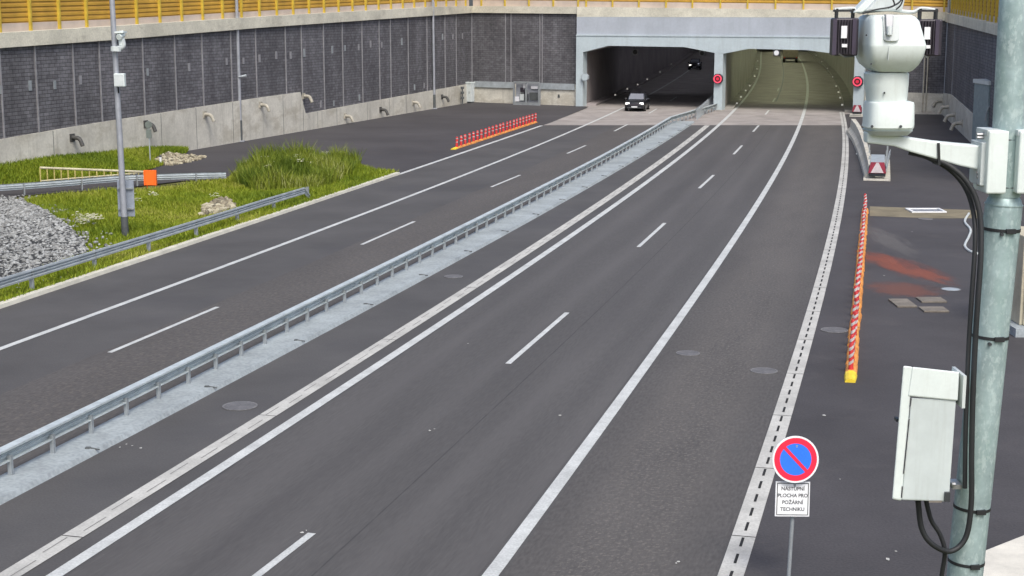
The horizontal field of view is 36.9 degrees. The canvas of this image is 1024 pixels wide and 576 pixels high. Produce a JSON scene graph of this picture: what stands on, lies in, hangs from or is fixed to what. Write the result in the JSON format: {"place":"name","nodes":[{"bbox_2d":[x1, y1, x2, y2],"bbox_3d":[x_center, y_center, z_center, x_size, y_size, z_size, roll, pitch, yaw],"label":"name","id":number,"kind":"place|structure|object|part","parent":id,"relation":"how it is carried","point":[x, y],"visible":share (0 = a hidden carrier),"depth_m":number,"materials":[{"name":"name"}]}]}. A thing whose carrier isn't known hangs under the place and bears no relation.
{"place":"outdoors","nodes":[
{"label":"outdoors","id":0,"kind":"place"},
{"bbox_2d":[0,145,188,183],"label":"slope ground","id":1,"kind":"structure","parent":0,"point":[39,179],"depth_m":80.08,"materials":[{"name":"green plant"}]},
{"bbox_2d":[145,121,151,159],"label":"road sign","id":2,"kind":"object","parent":1,"relation":"on","point":[148,124],"visible":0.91,"depth_m":88.61,"materials":[{"name":"grey metal"}]},
{"bbox_2d":[0,159,396,301],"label":"verge ground","id":3,"kind":"structure","parent":0,"point":[137,248],"depth_m":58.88,"materials":[{"name":"green plant"}]},
{"bbox_2d":[109,0,128,236],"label":"camera pole","id":4,"kind":"object","parent":3,"relation":"on","point":[115,48],"visible":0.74,"depth_m":59.62,"materials":[{"name":"grey metal"}]},
{"bbox_2d":[114,73,125,92],"bbox_3d":[-15.120,-7.893,59.172,0.400,0.761,0.292,0,10,0],"label":"junction box","id":5,"kind":"object","parent":4,"relation":"attached to","point":[119,79],"visible":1,"depth_m":59.02,"materials":[{"name":"white paint"}]},
{"bbox_2d":[114,74,123,85],"bbox_3d":[-15.120,-7.997,59.010,0.340,0.440,0.012,0,10,0],"label":"door","id":6,"kind":"structure","parent":5,"relation":"in","point":[119,81],"depth_m":59.00,"materials":[{"name":"white metal"}]},
{"bbox_2d":[114,31,126,49],"bbox_3d":[-15.087,-9.500,58.986,0.460,0.789,0.600,0,10,0],"label":"surveillance camera","id":7,"kind":"object","parent":4,"relation":"attached to","point":[120,35],"visible":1,"depth_m":58.88,"materials":[{"name":"white paint"}]},
{"bbox_2d":[117,180,134,215],"bbox_3d":[-15.236,-3.529,60.488,0.655,1.436,0.130,0,10,0],"label":"electrical control cabinet","id":8,"kind":"object","parent":4,"relation":"attached to","point":[130,197],"visible":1,"depth_m":60.50,"materials":[{"name":"grey metal"}]},
{"bbox_2d":[0,187,309,289],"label":"guardrail","id":9,"kind":"object","parent":3,"relation":"on","point":[30,275],"visible":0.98,"depth_m":56.20,"materials":[{"name":"silver metal"}]},
{"bbox_2d":[76,151,328,223],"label":"wild flowers","id":10,"kind":"object","parent":3,"relation":"on","point":[92,215],"visible":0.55,"depth_m":62.59,"materials":[{"name":"green plant"}]},
{"bbox_2d":[229,137,366,189],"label":"tall weeds","id":11,"kind":"object","parent":3,"relation":"on","point":[285,169],"visible":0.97,"depth_m":79.52,"materials":[{"name":"green plant"}]},
{"bbox_2d":[0,102,586,197],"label":"lay by","id":12,"kind":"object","parent":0,"point":[400,143],"visible":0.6,"depth_m":106.66,"materials":[{"name":"asphalt"}]},
{"bbox_2d":[39,167,142,181],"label":"handrail","id":13,"kind":"object","parent":12,"relation":"on","point":[96,170],"visible":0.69,"depth_m":81.56,"materials":[{"name":"metal"}]},
{"bbox_2d":[0,172,225,194],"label":"guardrail","id":14,"kind":"object","parent":12,"relation":"on","point":[58,183],"visible":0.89,"depth_m":77.67,"materials":[{"name":"silver metal"}]},
{"bbox_2d":[235,0,246,141],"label":"slim post","id":15,"kind":"object","parent":12,"relation":"on","point":[238,55],"visible":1,"depth_m":104.02,"materials":[{"name":"grey metal"}]},
{"bbox_2d":[432,0,436,108],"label":"slim post","id":16,"kind":"object","parent":12,"relation":"on","point":[433,62],"visible":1,"depth_m":138.27,"materials":[{"name":"grey metal"}]},
{"bbox_2d":[461,87,463,103],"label":"valve stand","id":17,"kind":"object","parent":12,"relation":"on","point":[462,93],"visible":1,"depth_m":145.25,"materials":[{"name":"grey metal"}]},
{"bbox_2d":[465,82,474,102],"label":"utility cabinet","id":18,"kind":"object","parent":12,"relation":"on","point":[470,92],"visible":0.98,"depth_m":147.24,"materials":[{"name":"grey metal"}]},
{"bbox_2d":[400,126,540,173],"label":"edge line","id":19,"kind":"object","parent":12,"relation":"on","point":[467,150],"visible":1,"depth_m":97.67,"materials":[{"name":"white paint"}]},
{"bbox_2d":[451,113,536,149],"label":"lane separator","id":20,"kind":"object","parent":12,"relation":"on","point":[489,135],"visible":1,"depth_m":108.92,"materials":[{"name":"red plastic"}]},
{"bbox_2d":[513,81,540,105],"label":"meter cage","id":21,"kind":"object","parent":12,"relation":"on","point":[528,93],"visible":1,"depth_m":144.33,"materials":[{"name":"metal"}]},
{"bbox_2d":[7,108,585,198],"bbox_3d":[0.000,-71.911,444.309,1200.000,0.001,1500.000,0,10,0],"label":"ground","id":22,"kind":"structure","parent":0,"point":[166,184],"depth_m":79.57,"materials":[{"name":"soil"}]},
{"bbox_2d":[0,194,112,287],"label":"gravel heap","id":23,"kind":"object","parent":22,"relation":"on","point":[26,212],"visible":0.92,"depth_m":59.10,"materials":[{"name":"grey gravel"}]},
{"bbox_2d":[143,170,156,186],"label":"barrier board","id":24,"kind":"object","parent":22,"relation":"on","point":[150,177],"visible":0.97,"depth_m":77.44,"materials":[{"name":"orange plastic"}]},
{"bbox_2d":[155,151,206,165],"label":"pale stones","id":25,"kind":"object","parent":22,"relation":"on","point":[171,158],"visible":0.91,"depth_m":91.78,"materials":[{"name":"beige stone"}]},
{"bbox_2d":[199,196,236,215],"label":"riprap stones","id":26,"kind":"object","parent":22,"relation":"on","point":[218,205],"visible":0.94,"depth_m":68.83,"materials":[{"name":"beige stone"}]},
{"bbox_2d":[0,6,472,164],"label":"retaining wall","id":27,"kind":"structure","parent":22,"relation":"on","point":[303,72],"depth_m":102.27,"materials":[{"name":"concrete"}]},
{"bbox_2d":[0,0,468,32],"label":"noise barrier","id":28,"kind":"object","parent":27,"relation":"on","point":[23,15],"visible":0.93,"depth_m":94.38,"materials":[{"name":"yellow metal"}]},
{"bbox_2d":[472,6,576,105],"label":"retaining wall","id":29,"kind":"structure","parent":22,"relation":"on","point":[510,44],"depth_m":145.23,"materials":[{"name":"brick"}]},
{"bbox_2d":[473,0,578,6],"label":"noise barrier","id":30,"kind":"object","parent":29,"relation":"on","point":[557,3],"visible":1,"depth_m":144.47,"materials":[{"name":"yellow metal"}]},
{"bbox_2d":[587,46,699,105],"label":"tunnel bore","id":31,"kind":"object","parent":22,"relation":"on","point":[616,70],"visible":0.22,"depth_m":170.22,"materials":[{"name":"grey concrete"}]},
{"bbox_2d":[632,46,638,54],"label":"ceiling signal","id":32,"kind":"object","parent":31,"relation":"hanging from","point":[635,51],"visible":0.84,"depth_m":150.48,"materials":[{"name":"metal"}]},
{"bbox_2d":[699,51,705,55],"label":"ceiling signal","id":33,"kind":"object","parent":31,"relation":"hanging from","point":[701,53],"visible":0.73,"depth_m":147.88,"materials":[{"name":"metal"}]},
{"bbox_2d":[576,7,867,113],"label":"tunnel portal","id":34,"kind":"object","parent":22,"relation":"on","point":[720,33],"visible":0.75,"depth_m":137.00,"materials":[{"name":"paint"}]},
{"bbox_2d":[581,73,588,80],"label":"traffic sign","id":35,"kind":"object","parent":34,"relation":"attached to","point":[584,76],"visible":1,"depth_m":141.68,"materials":[{"name":"metal"}]},
{"bbox_2d":[713,74,722,83],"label":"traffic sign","id":36,"kind":"object","parent":34,"relation":"attached to","point":[717,78],"visible":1,"depth_m":136.81,"materials":[{"name":"red metal"}]},
{"bbox_2d":[579,0,860,9],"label":"noise barrier","id":37,"kind":"object","parent":34,"relation":"on","point":[784,4],"visible":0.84,"depth_m":136.33,"materials":[{"name":"yellow metal"}]},
{"bbox_2d":[773,49,779,55],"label":"ceiling signal","id":38,"kind":"object","parent":34,"relation":"hanging from","point":[776,52],"visible":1,"depth_m":134.73,"materials":[{"name":"metal"}]},
{"bbox_2d":[852,76,862,86],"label":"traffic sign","id":39,"kind":"object","parent":34,"relation":"attached to","point":[857,81],"visible":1,"depth_m":132.04,"materials":[{"name":"red metal"}]},
{"bbox_2d":[725,49,854,112],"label":"tunnel bore","id":40,"kind":"object","parent":22,"relation":"on","point":[741,69],"visible":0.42,"depth_m":168.42,"materials":[{"name":"beige concrete"}]},
{"bbox_2d":[865,11,948,113],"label":"retaining wall","id":41,"kind":"structure","parent":22,"relation":"on","point":[926,85],"depth_m":131.56,"materials":[{"name":"brick"}]},
{"bbox_2d":[903,0,947,11],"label":"noise barrier","id":42,"kind":"object","parent":41,"relation":"on","point":[940,5],"visible":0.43,"depth_m":130.77,"materials":[{"name":"yellow metal"}]},
{"bbox_2d":[932,13,997,141],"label":"retaining wall","id":43,"kind":"structure","parent":22,"relation":"on","point":[971,49],"depth_m":110.53,"materials":[{"name":"concrete"}]},
{"bbox_2d":[950,0,998,22],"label":"noise barrier","id":44,"kind":"object","parent":43,"relation":"on","point":[986,10],"visible":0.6,"depth_m":106.15,"materials":[{"name":"yellow metal"}]},
{"bbox_2d":[946,0,1023,575],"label":"galvanised pole","id":45,"kind":"object","parent":22,"relation":"on","point":[1002,216],"visible":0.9,"depth_m":7.56,"materials":[{"name":"grey metal"}]},
{"bbox_2d":[892,366,969,502],"bbox_3d":[2.065,0.730,7.584,0.418,0.777,0.340,0,10,0],"label":"equipment cabinet","id":46,"kind":"object","parent":45,"relation":"attached to","point":[923,457],"visible":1,"depth_m":7.43,"materials":[{"name":"white metal"}]},
{"bbox_3d":[1.930,0.728,7.587,0.070,0.774,0.340,3,11,15],"label":"door","id":47,"kind":"part","parent":46,"relation":"part of","materials":[{"name":"white paint"}]},
{"bbox_2d":[924,501,946,575],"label":"cable","id":48,"kind":"object","parent":46,"relation":"hanging from","point":[938,532],"visible":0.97,"depth_m":7.69,"materials":[{"name":"black rubber"}]},
{"bbox_2d":[863,127,1023,193],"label":"camera bracket","id":49,"kind":"object","parent":45,"relation":"attached to","point":[983,156],"visible":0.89,"depth_m":7.44,"materials":[{"name":"white metal"}]},
{"bbox_2d":[829,0,942,135],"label":"traffic camera","id":50,"kind":"object","parent":49,"relation":"on","point":[889,51],"visible":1,"depth_m":7.33,"materials":[{"name":"white paint"}]},
{"bbox_2d":[908,152,983,553],"bbox_3d":[2.124,0.331,7.581,0.373,2.014,0.229,0,10,0],"label":"cable","id":51,"kind":"object","parent":45,"relation":"attached to","point":[976,200],"visible":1,"depth_m":7.54,"materials":[{"name":"black rubber"}]},
{"bbox_2d":[926,159,977,488],"bbox_3d":[2.134,0.155,7.640,0.368,1.684,0.104,7,12,32],"label":"cable","id":52,"kind":"object","parent":45,"relation":"attached to","point":[970,312],"visible":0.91,"depth_m":7.51,"materials":[{"name":"black rubber"}]},
{"bbox_2d":[0,125,841,575],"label":"road","id":53,"kind":"structure","parent":0,"point":[34,519],"depth_m":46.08,"materials":[{"name":"grey asphalt"}]},
{"bbox_2d":[0,172,399,308],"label":"kerb","id":54,"kind":"structure","parent":53,"relation":"on","point":[56,286],"depth_m":57.31,"materials":[{"name":"beige concrete"}]},
{"bbox_2d":[222,401,257,410],"bbox_3d":[-6.246,2.706,35.215,0.808,0.014,0.808,0,10,0],"label":"manhole cover","id":55,"kind":"object","parent":53,"relation":"on","point":[240,405],"visible":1,"depth_m":35.22,"materials":[{"name":"grey metal"}]},
{"bbox_2d":[252,533,315,575],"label":"lane marking","id":56,"kind":"object","parent":53,"relation":"on","point":[282,555],"visible":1,"depth_m":25.64,"materials":[{"name":"white paint"}]},
{"bbox_2d":[0,125,663,474],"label":"road overtaking lane surface","id":57,"kind":"object","parent":53,"relation":"attached to","point":[32,406],"visible":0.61,"depth_m":45.76,"materials":[{"name":"grey asphalt"}]},
{"bbox_2d":[109,307,218,352],"bbox_3d":[-9.840,1.142,43.791,0.150,0.001,6.523,3,11,15],"label":"lane marking","id":58,"kind":"object","parent":57,"relation":"on","point":[154,333],"visible":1,"depth_m":43.45,"materials":[{"name":"white paint"}]},
{"bbox_2d":[361,221,415,244],"bbox_3d":[-4.995,-2.267,62.466,0.150,0.001,6.742,3,11,14],"label":"lane marking","id":59,"kind":"object","parent":57,"relation":"on","point":[387,233],"visible":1,"depth_m":62.14,"materials":[{"name":"white paint"}]},
{"bbox_2d":[491,175,519,186],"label":"lane marking","id":60,"kind":"object","parent":57,"relation":"on","point":[505,181],"visible":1,"depth_m":80.77,"materials":[{"name":"white paint"}]},
{"bbox_2d":[0,121,694,504],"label":"median kerb","id":61,"kind":"structure","parent":53,"relation":"on","point":[36,471],"depth_m":41.66,"materials":[{"name":"concrete"}]},
{"bbox_2d":[0,103,717,474],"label":"guardrail","id":62,"kind":"object","parent":61,"relation":"on","point":[50,433],"visible":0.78,"depth_m":41.01,"materials":[{"name":"silver metal"}]},
{"bbox_2d":[0,125,709,575],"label":"drain channel","id":63,"kind":"object","parent":53,"relation":"on","point":[88,525],"visible":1,"depth_m":34.13,"materials":[{"name":"grey concrete"}]},
{"bbox_2d":[444,275,462,277],"bbox_3d":[-1.988,-0.394,52.195,0.654,0.014,0.654,0,10,0],"label":"manhole cover","id":64,"kind":"object","parent":53,"relation":"on","point":[453,276],"visible":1,"depth_m":52.15,"materials":[{"name":"grey metal"}]},
{"bbox_2d":[111,275,896,563],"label":"litter","id":65,"kind":"object","parent":53,"relation":"on","point":[560,415],"visible":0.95,"depth_m":26.80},
{"bbox_2d":[506,312,568,363],"bbox_3d":[0.777,1.338,42.720,0.150,0.001,6.956,3,11,14],"label":"lane marking","id":66,"kind":"object","parent":53,"relation":"on","point":[533,341],"visible":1,"depth_m":42.34,"materials":[{"name":"white paint"}]},
{"bbox_2d":[637,223,665,246],"bbox_3d":[5.665,-2.168,61.925,0.150,0.001,6.854,3,11,14],"label":"lane marking","id":67,"kind":"object","parent":53,"relation":"on","point":[651,235],"visible":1,"depth_m":61.60,"materials":[{"name":"white paint"}]},
{"bbox_2d":[503,125,841,575],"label":"road shoulder surface","id":68,"kind":"object","parent":53,"relation":"attached to","point":[657,485],"visible":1,"depth_m":34.08,"materials":[{"name":"grey asphalt"}]},
{"bbox_2d":[676,350,699,355],"bbox_3d":[4.659,1.724,40.595,0.635,0.014,0.635,0,10,0],"label":"manhole cover","id":69,"kind":"object","parent":68,"relation":"on","point":[688,353],"visible":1,"depth_m":40.52,"materials":[{"name":"grey metal"}]},
{"bbox_2d":[750,367,777,373],"bbox_3d":[6.348,2.083,38.628,0.685,0.014,0.685,0,10,0],"label":"manhole cover","id":70,"kind":"object","parent":68,"relation":"on","point":[761,370],"visible":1,"depth_m":38.62,"materials":[{"name":"grey metal"}]},
{"bbox_2d":[717,112,848,575],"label":"drain channel","id":71,"kind":"object","parent":68,"relation":"on","point":[738,551],"visible":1,"depth_m":34.72,"materials":[{"name":"grey concrete"}]},
{"bbox_2d":[698,175,713,187],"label":"lane marking","id":72,"kind":"object","parent":53,"relation":"on","point":[706,181],"visible":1,"depth_m":80.77,"materials":[{"name":"white paint"}]},
{"bbox_2d":[545,49,851,124],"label":"concrete road","id":73,"kind":"structure","parent":0,"point":[691,89],"depth_m":153.31,"materials":[{"name":"grey concrete"}]},
{"bbox_2d":[0,68,691,349],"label":"edge line","id":74,"kind":"object","parent":73,"relation":"on","point":[117,305],"visible":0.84,"depth_m":56.63,"materials":[{"name":"white paint"}]},
{"bbox_2d":[46,51,761,575],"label":"edge line","id":75,"kind":"object","parent":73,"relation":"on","point":[134,523],"visible":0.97,"depth_m":34.65,"materials":[{"name":"white paint"}]},
{"bbox_2d":[625,92,649,110],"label":"car","id":76,"kind":"object","parent":73,"relation":"on","point":[637,100],"visible":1,"depth_m":135.98,"materials":[{"name":"paint"}]},
{"bbox_2d":[482,57,808,575],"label":"edge line","id":77,"kind":"object","parent":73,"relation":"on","point":[498,564],"visible":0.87,"depth_m":34.73,"materials":[{"name":"white paint"}]},
{"bbox_2d":[688,59,701,69],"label":"car","id":78,"kind":"object","parent":73,"relation":"on","point":[695,63],"visible":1,"depth_m":226.75,"materials":[{"name":"paint"}]},
{"bbox_2d":[696,95,713,119],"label":"guardrail","id":79,"kind":"object","parent":73,"relation":"on","point":[707,102],"visible":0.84,"depth_m":131.04,"materials":[{"name":"silver metal"}]},
{"bbox_2d":[775,56,783,101],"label":"asphalt seam","id":80,"kind":"object","parent":73,"relation":"on","point":[782,81],"visible":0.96,"depth_m":185.65,"materials":[{"name":"grey asphalt"}]},
{"bbox_2d":[783,50,797,62],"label":"box truck","id":81,"kind":"object","parent":73,"relation":"on","point":[790,54],"visible":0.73,"depth_m":255.83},
{"bbox_2d":[469,0,950,17],"label":"sky","id":82,"kind":"structure","parent":0,"point":[470,1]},
{"bbox_2d":[744,114,1023,575],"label":"paved apron","id":83,"kind":"object","parent":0,"point":[859,521],"visible":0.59,"depth_m":37.16,"materials":[{"name":"grey asphalt"}]},
{"bbox_2d":[772,436,818,575],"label":"parking sign","id":84,"kind":"object","parent":83,"relation":"on","point":[795,460],"visible":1,"depth_m":23.89,"materials":[{"name":"blue metal"}]},
{"bbox_2d":[821,327,847,332],"bbox_3d":[9.149,1.190,43.517,0.772,0.014,0.772,0,10,0],"label":"manhole cover","id":85,"kind":"object","parent":83,"relation":"on","point":[834,329],"visible":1,"depth_m":43.54,"materials":[{"name":"grey metal"}]},
{"bbox_2d":[849,105,862,116],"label":"crash cushion","id":86,"kind":"object","parent":83,"relation":"on","point":[856,110],"visible":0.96,"depth_m":128.89,"materials":[{"name":"plastic"}]},
{"bbox_2d":[844,194,868,382],"bbox_3d":[12.130,-0.990,53.406,0.352,0.763,33.491,2,11,13],"label":"lane separator","id":87,"kind":"object","parent":83,"relation":"on","point":[850,374],"visible":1,"depth_m":45.19,"materials":[{"name":"orange plastic"}]},
{"bbox_2d":[846,119,874,176],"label":"barrier wing","id":88,"kind":"structure","parent":83,"relation":"on","point":[854,131],"depth_m":96.49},
{"bbox_2d":[863,145,890,180],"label":"crash cushion","id":89,"kind":"object","parent":83,"relation":"on","point":[879,167],"visible":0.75,"depth_m":81.38,"materials":[{"name":"plastic"}]},
{"bbox_2d":[888,299,916,307],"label":"paving slab","id":90,"kind":"structure","parent":83,"relation":"on","point":[902,303],"depth_m":47.17,"materials":[{"name":"beige concrete"}]},
{"bbox_2d":[870,206,976,217],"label":"ochre strip","id":91,"kind":"object","parent":83,"relation":"on","point":[900,212],"visible":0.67,"depth_m":68.23,"materials":[{"name":"beige concrete"}]},
{"bbox_2d":[905,208,946,212],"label":"drain grate","id":92,"kind":"object","parent":91,"relation":"on","point":[925,210],"visible":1,"depth_m":69.04,"materials":[{"name":"metal"}]},
{"bbox_2d":[916,297,946,302],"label":"paving slab","id":93,"kind":"structure","parent":83,"relation":"on","point":[931,300],"depth_m":47.82,"materials":[{"name":"beige concrete"}]},
{"bbox_2d":[918,306,948,311],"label":"paving slab","id":94,"kind":"structure","parent":83,"relation":"on","point":[932,308],"depth_m":46.37,"materials":[{"name":"beige concrete"}]},
{"bbox_2d":[944,0,949,89],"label":"slim post","id":95,"kind":"object","parent":83,"relation":"on","point":[948,8],"visible":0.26,"depth_m":130.64,"materials":[{"name":"metal"}]},
{"bbox_2d":[941,287,960,290],"bbox_3d":[14.256,0.039,49.822,0.650,0.014,0.650,0,10,0],"label":"manhole cover","id":96,"kind":"object","parent":83,"relation":"on","point":[950,289],"visible":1,"depth_m":49.74,"materials":[{"name":"grey metal"}]},
{"bbox_2d":[964,213,977,253],"bbox_3d":[18.566,-2.302,62.494,0.503,0.100,11.633,3,11,15],"label":"hose","id":97,"kind":"object","parent":83,"relation":"on","point":[969,234],"visible":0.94,"depth_m":61.49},
{"bbox_2d":[972,79,990,139],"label":"service booth","id":98,"kind":"object","parent":83,"relation":"on","point":[981,103],"visible":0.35,"depth_m":95.24,"materials":[{"name":"grey metal"}]},
{"bbox_2d":[983,535,1023,575],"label":"foundation slab","id":99,"kind":"structure","parent":83,"relation":"on","point":[1005,559],"depth_m":24.45,"materials":[{"name":"white concrete"}]},
{"bbox_2d":[1009,226,1023,336],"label":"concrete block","id":100,"kind":"structure","parent":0,"point":[1017,323],"depth_m":43.01,"materials":[{"name":"white concrete"}]}
]}

